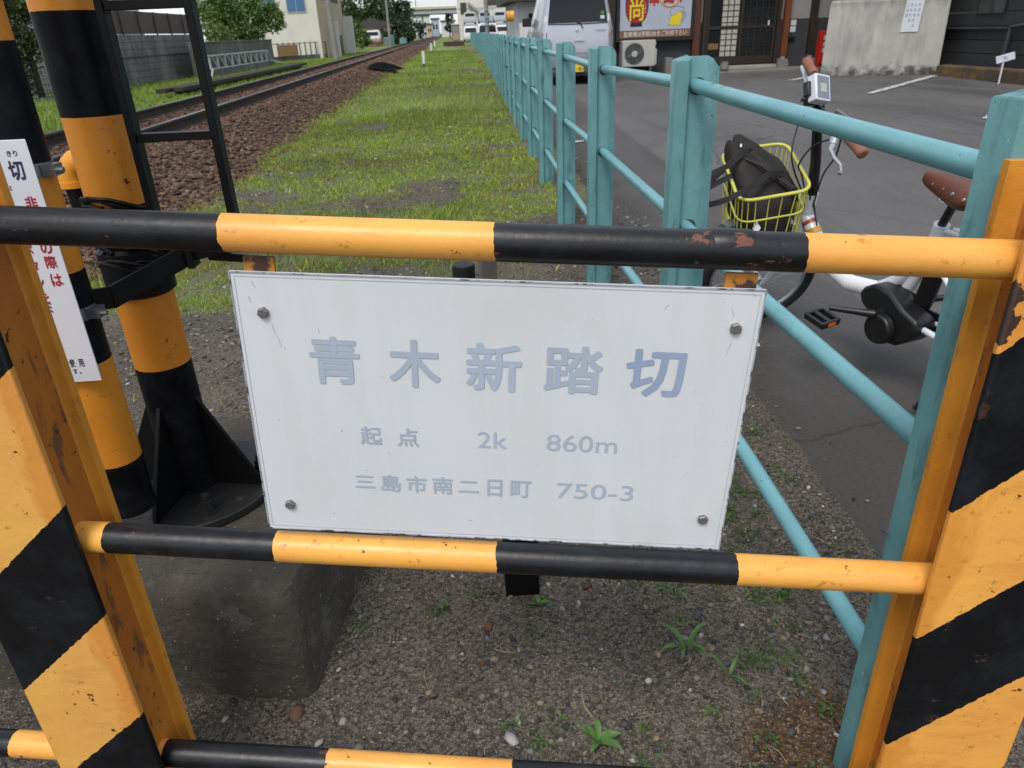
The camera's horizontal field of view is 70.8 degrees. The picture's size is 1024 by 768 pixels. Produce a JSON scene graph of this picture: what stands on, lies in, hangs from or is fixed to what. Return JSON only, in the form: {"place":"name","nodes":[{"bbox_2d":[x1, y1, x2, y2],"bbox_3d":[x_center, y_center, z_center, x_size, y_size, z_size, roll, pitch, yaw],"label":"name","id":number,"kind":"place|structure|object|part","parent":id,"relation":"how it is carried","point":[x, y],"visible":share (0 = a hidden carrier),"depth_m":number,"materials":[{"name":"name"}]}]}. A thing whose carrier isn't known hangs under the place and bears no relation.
{"place":"outdoors","nodes":[
{"label":"outdoors","id":0,"kind":"place"},
{"bbox_2d":[4,2,144,94],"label":"white house","id":1,"kind":"structure","parent":0,"point":[44,76],"depth_m":21.96,"materials":[{"name":"concrete"}]},
{"bbox_2d":[139,0,457,41],"label":"sky","id":2,"kind":"structure","parent":0,"point":[175,10],"materials":[{"name":"white"}]},
{"bbox_2d":[34,49,583,426],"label":"grass","id":3,"kind":"structure","parent":0,"point":[400,122],"depth_m":8.09,"materials":[{"name":"green plant"}]},
{"bbox_2d":[0,12,1023,767],"bbox_3d":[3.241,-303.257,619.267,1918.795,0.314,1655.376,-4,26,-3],"label":"ground","id":4,"kind":"structure","parent":0,"point":[14,704],"depth_m":1.58,"materials":[{"name":"grey gravel"}]},
{"bbox_2d":[3,0,45,97],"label":"tall hedge","id":5,"kind":"object","parent":4,"relation":"on","point":[29,40],"visible":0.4,"depth_m":18.27,"materials":[{"name":"green plant"}]},
{"bbox_2d":[34,96,54,101],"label":"kerb","id":6,"kind":"structure","parent":4,"relation":"on","point":[40,100],"depth_m":18.61,"materials":[{"name":"grey concrete"}]},
{"bbox_2d":[22,61,53,99],"bbox_3d":[-12.011,-6.987,16.798,0.050,1.000,8.106,-4,26,-3],"label":"green fence","id":7,"kind":"object","parent":6,"relation":"on","point":[37,79],"visible":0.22,"depth_m":18.51,"materials":[{"name":"green metal"}]},
{"bbox_2d":[111,10,193,86],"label":"block wall","id":8,"kind":"structure","parent":4,"relation":"on","point":[148,59],"depth_m":24.87,"materials":[{"name":"concrete"}]},
{"bbox_2d":[0,418,376,699],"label":"foundation block","id":9,"kind":"structure","parent":4,"relation":"on","point":[262,629],"depth_m":1.44,"materials":[{"name":"concrete"}]},
{"bbox_2d":[26,0,264,526],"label":"striped pole","id":10,"kind":"object","parent":9,"relation":"on","point":[203,467],"visible":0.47,"depth_m":1.46,"materials":[{"name":"metal"}]},
{"bbox_2d":[58,150,97,249],"bbox_3d":[-0.866,-0.141,1.641,0.129,0.768,0.058,-4,26,-3],"label":"conduit elbow","id":11,"kind":"object","parent":10,"relation":"attached to","point":[68,179],"visible":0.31,"depth_m":1.48,"materials":[{"name":"plastic"}]},
{"bbox_2d":[0,0,156,518],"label":"slim striped pole","id":12,"kind":"object","parent":10,"relation":"attached to","point":[107,411],"visible":0.6,"depth_m":1.29,"materials":[{"name":"metal"}]},
{"bbox_2d":[0,139,101,381],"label":"notice plate","id":13,"kind":"object","parent":12,"relation":"attached to","point":[17,165],"visible":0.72,"depth_m":1.19,"materials":[{"name":"white metal"}]},
{"bbox_2d":[93,0,238,255],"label":"pole ladder","id":14,"kind":"object","parent":10,"relation":"attached to","point":[137,138],"visible":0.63,"depth_m":1.27,"materials":[{"name":"black metal"}]},
{"bbox_2d":[201,22,238,41],"bbox_3d":[-12.980,-14.879,31.911,1.172,2.096,2.838,1,26,8],"label":"pale shrub","id":15,"kind":"object","parent":4,"relation":"on","point":[225,36],"visible":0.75,"depth_m":31.43,"materials":[{"name":"green plant"}]},
{"bbox_2d":[186,39,274,77],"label":"grey wall","id":16,"kind":"structure","parent":4,"relation":"on","point":[219,47],"depth_m":30.66,"materials":[{"name":"concrete"}]},
{"bbox_2d":[155,62,306,94],"bbox_3d":[-8.972,-10.877,25.380,0.603,0.260,17.400,-4,26,-3],"label":"old timber stack","id":17,"kind":"object","parent":4,"relation":"on","point":[195,86],"visible":0.9,"depth_m":22.14,"materials":[{"name":"grey wood"}]},
{"bbox_2d":[196,0,287,40],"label":"round tree","id":18,"kind":"object","parent":4,"relation":"on","point":[233,14],"visible":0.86,"depth_m":35.44,"materials":[{"name":"green plant"}]},
{"bbox_2d":[207,50,282,76],"bbox_3d":[-11.671,-14.366,32.145,0.480,0.870,13.014,-4,26,-3],"label":"lattice railing","id":19,"kind":"object","parent":4,"relation":"on","point":[232,68],"visible":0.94,"depth_m":30.60,"materials":[{"name":"metal"}]},
{"bbox_2d":[48,35,441,288],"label":"ballast bed","id":20,"kind":"object","parent":4,"relation":"on","point":[427,42],"visible":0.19,"depth_m":9.52,"materials":[{"name":"gravel"}]},
{"bbox_2d":[44,35,440,192],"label":"railway track","id":21,"kind":"structure","parent":20,"relation":"on","point":[187,121],"depth_m":12.50,"materials":[{"name":"metal"}]},
{"bbox_2d":[367,62,404,73],"bbox_3d":[-4.519,-11.474,26.151,1.371,0.427,3.601,-4,26,-3],"label":"black sheet","id":22,"kind":"object","parent":20,"relation":"on","point":[383,67],"visible":0.9,"depth_m":25.24,"materials":[{"name":"black plastic"}]},
{"bbox_2d":[200,0,355,58],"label":"cream house","id":23,"kind":"structure","parent":4,"relation":"on","point":[306,20],"depth_m":45.23,"materials":[{"name":"paint"}]},
{"bbox_2d":[285,0,306,12],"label":"window","id":24,"kind":"structure","parent":23,"relation":"in","point":[292,6],"depth_m":44.32,"materials":[{"name":"blue glass"}]},
{"bbox_2d":[272,41,327,61],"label":"iron fence","id":25,"kind":"object","parent":4,"relation":"on","point":[300,56],"visible":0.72,"depth_m":44.36,"materials":[{"name":"metal"}]},
{"bbox_2d":[277,44,298,56],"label":"orange board","id":26,"kind":"object","parent":25,"relation":"attached to","point":[288,50],"visible":1,"depth_m":43.09,"materials":[{"name":"orange wood"}]},
{"bbox_2d":[325,0,338,59],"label":"utility pole","id":27,"kind":"object","parent":4,"relation":"on","point":[332,31],"depth_m":40.87,"materials":[{"name":"concrete"}]},
{"bbox_2d":[352,16,372,48],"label":"bush","id":28,"kind":"object","parent":4,"relation":"on","point":[359,33],"visible":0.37,"depth_m":70.38,"materials":[{"name":"green plant"}]},
{"bbox_2d":[340,0,395,23],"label":"tree","id":29,"kind":"object","parent":4,"relation":"on","point":[373,9],"visible":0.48,"depth_m":91.97,"materials":[{"name":"green plant"}]},
{"bbox_2d":[358,37,388,47],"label":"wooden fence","id":30,"kind":"object","parent":4,"relation":"on","point":[380,43],"visible":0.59,"depth_m":83.56,"materials":[{"name":"grey wood"}]},
{"bbox_2d":[353,18,394,45],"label":"house","id":31,"kind":"structure","parent":4,"relation":"on","point":[369,24],"depth_m":90.57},
{"bbox_2d":[367,30,381,41],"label":"parked car","id":32,"kind":"object","parent":4,"relation":"on","point":[376,34],"visible":0.36,"depth_m":87.33,"materials":[{"name":"white paint"}]},
{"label":"rear window","id":33,"kind":"part","parent":32,"relation":"part of","materials":[{"name":"black glass"}]},
{"bbox_2d":[370,27,397,45],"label":"bush","id":34,"kind":"object","parent":4,"relation":"on","point":[383,33],"visible":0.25,"depth_m":89.81,"materials":[{"name":"green plant"}]},
{"bbox_2d":[385,0,391,45],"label":"utility pole","id":35,"kind":"object","parent":4,"relation":"on","point":[388,25],"depth_m":84.09,"materials":[{"name":"concrete"}]},
{"bbox_2d":[383,35,394,45],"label":"teal boards","id":36,"kind":"object","parent":4,"relation":"on","point":[392,40],"visible":0.46,"depth_m":87.62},
{"bbox_2d":[380,0,414,43],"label":"tall tree","id":37,"kind":"object","parent":4,"relation":"on","point":[399,20],"visible":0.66,"depth_m":98.07,"materials":[{"name":"green plant"}]},
{"bbox_2d":[400,35,407,42],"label":"teal shed","id":38,"kind":"structure","parent":4,"relation":"on","point":[403,40],"depth_m":105.73,"materials":[{"name":"teal metal"}]},
{"bbox_2d":[402,10,416,42],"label":"conifer","id":39,"kind":"object","parent":4,"relation":"on","point":[411,34],"visible":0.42,"depth_m":108.38,"materials":[{"name":"green plant"}]},
{"bbox_2d":[394,20,425,39],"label":"dark bush","id":40,"kind":"object","parent":4,"relation":"on","point":[417,26],"visible":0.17,"depth_m":142.45,"materials":[{"name":"green plant"}]},
{"bbox_2d":[414,15,429,37],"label":"distant building","id":41,"kind":"structure","parent":4,"relation":"on","point":[425,18],"depth_m":232.63,"materials":[{"name":"white concrete"}]},
{"bbox_2d":[422,51,424,66],"bbox_3d":[-3.497,-12.824,28.483,0.100,0.630,0.100,-4,26,-3],"label":"marker post","id":42,"kind":"object","parent":4,"relation":"on","point":[423,58],"visible":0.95,"depth_m":28.42,"materials":[{"name":"white paint"}]},
{"bbox_2d":[392,0,456,38],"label":"footbridge","id":43,"kind":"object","parent":4,"relation":"on","point":[435,10],"visible":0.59,"depth_m":151.12,"materials":[{"name":"white metal"}]},
{"bbox_2d":[425,23,432,37],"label":"distant building","id":44,"kind":"structure","parent":4,"relation":"on","point":[429,30],"depth_m":207.18,"materials":[{"name":"beige concrete"}]},
{"bbox_2d":[430,18,439,36],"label":"distant building","id":45,"kind":"structure","parent":4,"relation":"on","point":[435,26],"depth_m":223.05,"materials":[{"name":"white concrete"}]},
{"bbox_2d":[440,20,455,36],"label":"distant building","id":46,"kind":"structure","parent":4,"relation":"on","point":[445,33],"depth_m":219.88,"materials":[{"name":"beige concrete"}]},
{"bbox_2d":[445,14,453,37],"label":"slim tree","id":47,"kind":"object","parent":4,"relation":"on","point":[448,23],"visible":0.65,"depth_m":161.87,"materials":[{"name":"green plant"}]},
{"bbox_2d":[443,41,464,45],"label":"sleeper pile","id":48,"kind":"object","parent":4,"relation":"on","point":[458,43],"visible":0.99,"depth_m":68.93,"materials":[{"name":"brown wood"}]},
{"bbox_2d":[450,24,459,41],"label":"relay cabinet","id":49,"kind":"object","parent":4,"relation":"on","point":[455,29],"visible":0.84,"depth_m":103.08,"materials":[{"name":"metal"}]},
{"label":"door","id":50,"kind":"part","parent":49,"relation":"part of","materials":[{"name":"beige metal"}]},
{"bbox_2d":[452,261,474,278],"bbox_3d":[-0.154,-0.158,2.544,0.084,0.550,0.084,-4,26,-3],"label":"rubber bollard","id":51,"kind":"object","parent":4,"relation":"on","point":[463,269],"visible":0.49,"depth_m":2.41,"materials":[{"name":"black rubber"}]},
{"bbox_2d":[457,0,505,39],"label":"cream building","id":52,"kind":"structure","parent":4,"relation":"on","point":[464,6],"depth_m":116.17,"materials":[{"name":"beige paint"}]},
{"bbox_2d":[460,3,465,13],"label":"window","id":53,"kind":"structure","parent":52,"relation":"in","point":[462,5],"depth_m":115.89,"materials":[{"name":"grey glass"}]},
{"bbox_2d":[488,0,495,4],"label":"window","id":54,"kind":"structure","parent":52,"relation":"in","point":[490,2],"depth_m":115.86,"materials":[{"name":"grey glass"}]},
{"bbox_2d":[478,261,497,278],"bbox_3d":[-0.072,-0.182,2.473,0.060,0.650,0.060,-4,26,-3],"label":"wooden stake","id":55,"kind":"object","parent":4,"relation":"on","point":[487,269],"depth_m":2.35,"materials":[{"name":"grey wood"}]},
{"bbox_2d":[500,713,521,728],"bbox_3d":[0.005,0.655,1.378,0.051,0.026,0.024,-22,32,-34],"label":"weed plant","id":56,"kind":"object","parent":4,"relation":"on","point":[505,724],"visible":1,"depth_m":1.38,"materials":[{"name":"green plant"}]},
{"bbox_2d":[0,159,1023,767],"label":"crossing barrier","id":57,"kind":"object","parent":4,"relation":"on","point":[82,643],"visible":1,"depth_m":0.95,"materials":[{"name":"metal"}]},
{"bbox_2d":[228,270,766,549],"bbox_3d":[-0.024,0.045,0.879,0.620,0.392,0.009,-1,26,4],"label":"crossing name board","id":58,"kind":"object","parent":57,"relation":"attached to","point":[581,412],"visible":1,"depth_m":0.87,"materials":[{"name":"white metal"}]},
{"bbox_2d":[502,539,539,596],"bbox_3d":[0.015,0.277,1.646,0.080,0.550,0.080,-4,26,-3],"label":"black stub","id":59,"kind":"object","parent":4,"relation":"on","point":[518,585],"visible":0.08,"depth_m":1.70,"materials":[{"name":"paint"}]},
{"bbox_2d":[527,594,549,605],"bbox_3d":[0.062,0.510,1.680,0.044,0.015,0.033,-23,33,-35],"label":"weed plant","id":60,"kind":"object","parent":4,"relation":"on","point":[541,602],"visible":1,"depth_m":1.68,"materials":[{"name":"green plant"}]},
{"bbox_2d":[246,405,861,767],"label":"dry straw","id":61,"kind":"object","parent":4,"relation":"on","point":[689,660],"visible":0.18,"depth_m":1.53,"materials":[{"name":"beige plant"}]},
{"bbox_2d":[581,717,621,752],"bbox_3d":[0.168,0.660,1.343,0.073,0.032,0.071,-4,26,-3],"label":"weed plant","id":62,"kind":"object","parent":4,"relation":"on","point":[599,738],"visible":1,"depth_m":1.34,"materials":[{"name":"green plant"}]},
{"bbox_2d":[346,422,857,767],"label":"seedlings","id":63,"kind":"object","parent":4,"relation":"on","point":[747,654],"visible":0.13,"depth_m":1.54,"materials":[{"name":"green plant"}]},
{"bbox_2d":[652,582,690,600],"bbox_3d":[0.368,0.478,1.687,0.106,0.048,0.103,7,28,19],"label":"weed plant","id":64,"kind":"object","parent":4,"relation":"on","point":[680,591],"visible":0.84,"depth_m":1.68,"materials":[{"name":"green plant"}]},
{"bbox_2d":[659,623,706,659],"bbox_3d":[0.358,0.553,1.523,0.101,0.056,0.101,3,27,11],"label":"weed plant","id":65,"kind":"object","parent":4,"relation":"on","point":[698,647],"visible":1,"depth_m":1.53,"materials":[{"name":"green plant"}]},
{"bbox_2d":[705,654,745,683],"bbox_3d":[0.437,0.585,1.460,0.076,0.044,0.077,-4,26,-3],"label":"weed plant","id":66,"kind":"object","parent":4,"relation":"on","point":[734,661],"visible":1,"depth_m":1.47,"materials":[{"name":"green plant"}]},
{"bbox_2d":[468,32,1023,767],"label":"teal fence","id":67,"kind":"object","parent":4,"relation":"on","point":[520,70],"visible":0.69,"depth_m":1.61,"materials":[{"name":"teal metal"}]},
{"bbox_2d":[663,57,672,73],"bbox_3d":[3.568,-7.257,16.472,0.160,0.380,0.200,-4,26,-3],"label":"concrete block","id":68,"kind":"object","parent":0,"point":[667,66],"depth_m":16.39,"materials":[{"name":"grey concrete"}]},
{"bbox_2d":[553,69,1023,725],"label":"parking lot","id":69,"kind":"structure","parent":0,"point":[873,191],"depth_m":4.95,"materials":[{"name":"grey asphalt"}]},
{"bbox_2d":[463,26,476,41],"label":"parked car","id":70,"kind":"object","parent":69,"relation":"on","point":[467,31],"visible":0.59,"depth_m":82.57,"materials":[{"name":"white paint"}]},
{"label":"rear window","id":71,"kind":"part","parent":70,"relation":"part of","materials":[{"name":"black glass"}]},
{"bbox_2d":[462,23,505,40],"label":"parking deck","id":72,"kind":"structure","parent":69,"relation":"on","point":[463,25],"depth_m":96.73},
{"bbox_2d":[463,12,475,23],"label":"parked car","id":73,"kind":"object","parent":72,"relation":"on","point":[469,17],"visible":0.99,"depth_m":96.46,"materials":[{"name":"white metal"}]},
{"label":"rear window","id":74,"kind":"part","parent":73,"relation":"part of","materials":[{"name":"black glass"}]},
{"bbox_2d":[478,11,490,23],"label":"parked car","id":75,"kind":"object","parent":72,"relation":"on","point":[481,14],"visible":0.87,"depth_m":96.60,"materials":[{"name":"white metal"}]},
{"bbox_2d":[492,11,505,22],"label":"parked car","id":76,"kind":"object","parent":72,"relation":"on","point":[499,16],"visible":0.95,"depth_m":96.71,"materials":[{"name":"white metal"}]},
{"bbox_2d":[480,0,493,32],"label":"utility pole","id":77,"kind":"object","parent":69,"relation":"on","point":[487,16],"visible":0.76,"depth_m":42.68,"materials":[{"name":"concrete"}]},
{"bbox_2d":[476,23,497,33],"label":"parked car","id":78,"kind":"object","parent":69,"relation":"on","point":[492,29],"visible":0.19,"depth_m":55.69,"materials":[{"name":"white paint"}]},
{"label":"rear window","id":79,"kind":"part","parent":78,"relation":"part of","materials":[{"name":"black glass"}]},
{"bbox_2d":[497,25,506,34],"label":"parked car","id":80,"kind":"object","parent":69,"relation":"on","point":[501,29],"visible":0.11,"depth_m":85.44,"materials":[{"name":"white paint"}]},
{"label":"rear window","id":81,"kind":"part","parent":80,"relation":"part of","materials":[{"name":"black glass"}]},
{"bbox_2d":[506,9,513,29],"bbox_3d":[-0.071,-16.828,34.215,0.388,2.200,0.060,-6,26,-7],"label":"orange banner","id":82,"kind":"object","parent":69,"relation":"on","point":[509,16],"visible":0.94,"depth_m":33.97,"materials":[{"name":"fabric"}]},
{"bbox_2d":[496,0,536,36],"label":"shop","id":83,"kind":"structure","parent":69,"relation":"on","point":[521,9],"depth_m":41.19,"materials":[{"name":"white paint"}]},
{"bbox_2d":[519,23,529,37],"bbox_3d":[0.708,-16.004,33.383,0.700,1.300,0.700,-4,26,-3],"label":"white cabinet","id":84,"kind":"object","parent":69,"relation":"on","point":[523,31],"visible":0.2,"depth_m":32.93,"materials":[{"name":"white metal"}]},
{"bbox_2d":[522,0,612,76],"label":"silver van","id":85,"kind":"object","parent":69,"relation":"on","point":[583,26],"visible":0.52,"depth_m":14.38,"materials":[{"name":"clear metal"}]},
{"bbox_3d":[1.295,-7.475,14.260,1.200,0.560,0.117,-4,26,-3],"label":"rear window","id":86,"kind":"part","parent":85,"relation":"part of","materials":[{"name":"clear glass"}]},
{"bbox_2d":[619,40,656,71],"bbox_3d":[2.868,-7.412,16.381,0.795,0.740,0.336,-4,26,-3],"label":"air conditioner","id":87,"kind":"object","parent":69,"relation":"on","point":[636,53],"visible":0.99,"depth_m":16.21,"materials":[{"name":"white metal"}]},
{"bbox_2d":[578,0,833,76],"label":"restaurant","id":88,"kind":"structure","parent":69,"relation":"on","point":[744,36],"depth_m":16.57,"materials":[{"name":"paint"}]},
{"bbox_2d":[615,0,695,42],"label":"shop sign","id":89,"kind":"object","parent":88,"relation":"attached to","point":[647,19],"visible":1,"depth_m":16.22,"materials":[{"name":"white plastic"}]},
{"bbox_2d":[705,0,744,64],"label":"sliding door","id":90,"kind":"structure","parent":88,"relation":"in","point":[725,17],"depth_m":16.47,"materials":[{"name":"brown wood"}]},
{"bbox_2d":[739,0,778,63],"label":"sliding door","id":91,"kind":"structure","parent":88,"relation":"in","point":[757,40],"depth_m":16.58,"materials":[{"name":"brown wood"}]},
{"bbox_2d":[814,30,826,66],"bbox_3d":[6.976,-7.530,16.231,0.180,0.790,0.188,-4,26,-3],"label":"poster","id":92,"kind":"object","parent":88,"relation":"on","point":[821,38],"visible":0.62,"depth_m":16.17,"materials":[{"name":"paper"}]},
{"bbox_2d":[720,61,728,70],"bbox_3d":[4.776,-7.140,16.188,0.200,0.200,0.200,-4,26,-3],"label":"pot","id":93,"kind":"object","parent":69,"relation":"on","point":[724,65],"visible":0.98,"depth_m":16.13,"materials":[{"name":"grey ceramic"}]},
{"bbox_2d":[702,57,971,409],"bbox_3d":[1.306,-0.524,2.472,0.570,1.073,1.434,-21,32,-33],"label":"electric bicycle","id":94,"kind":"object","parent":69,"relation":"on","point":[897,311],"visible":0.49,"depth_m":2.50,"materials":[{"name":"metal"}]},
{"bbox_2d":[709,134,797,231],"bbox_3d":[0.852,-0.711,2.704,0.424,0.398,0.281,-12,28,-20],"label":"tote bag","id":95,"kind":"object","parent":94,"relation":"in","point":[755,169],"visible":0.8,"depth_m":2.66,"materials":[{"name":"fabric"}]},
{"bbox_2d":[820,0,950,75],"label":"concrete enclosure","id":96,"kind":"object","parent":69,"relation":"on","point":[865,37],"visible":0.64,"depth_m":13.95,"materials":[{"name":"grey concrete"}]},
{"bbox_2d":[900,0,924,31],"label":"notice","id":97,"kind":"object","parent":96,"relation":"attached to","point":[912,15],"depth_m":13.61,"materials":[{"name":"paper"}]},
{"bbox_2d":[868,75,937,92],"bbox_3d":[6.812,-5.202,12.459,0.161,0.028,3.670,20,34,37],"label":"parking line","id":98,"kind":"object","parent":69,"relation":"on","point":[901,84],"visible":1,"depth_m":12.33,"materials":[{"name":"paint"}]},
{"bbox_2d":[935,64,1023,84],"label":"brown kerb","id":99,"kind":"structure","parent":69,"relation":"on","point":[1008,75],"depth_m":12.51,"materials":[{"name":"brown concrete"}]},
{"bbox_2d":[996,52,1014,83],"bbox_3d":[8.090,-5.188,11.874,0.280,0.531,0.039,8,28,19],"label":"bay sign","id":100,"kind":"object","parent":69,"relation":"on","point":[1002,59],"visible":0.94,"depth_m":11.80,"materials":[{"name":"white metal"}]},
{"bbox_2d":[939,0,1023,68],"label":"dark house","id":101,"kind":"structure","parent":0,"point":[984,33],"depth_m":12.98,"materials":[{"name":"wood"}]},
{"bbox_2d":[977,0,1007,13],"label":"window","id":102,"kind":"structure","parent":101,"relation":"in","point":[985,6],"depth_m":12.70,"materials":[{"name":"grey glass"}]}
]}

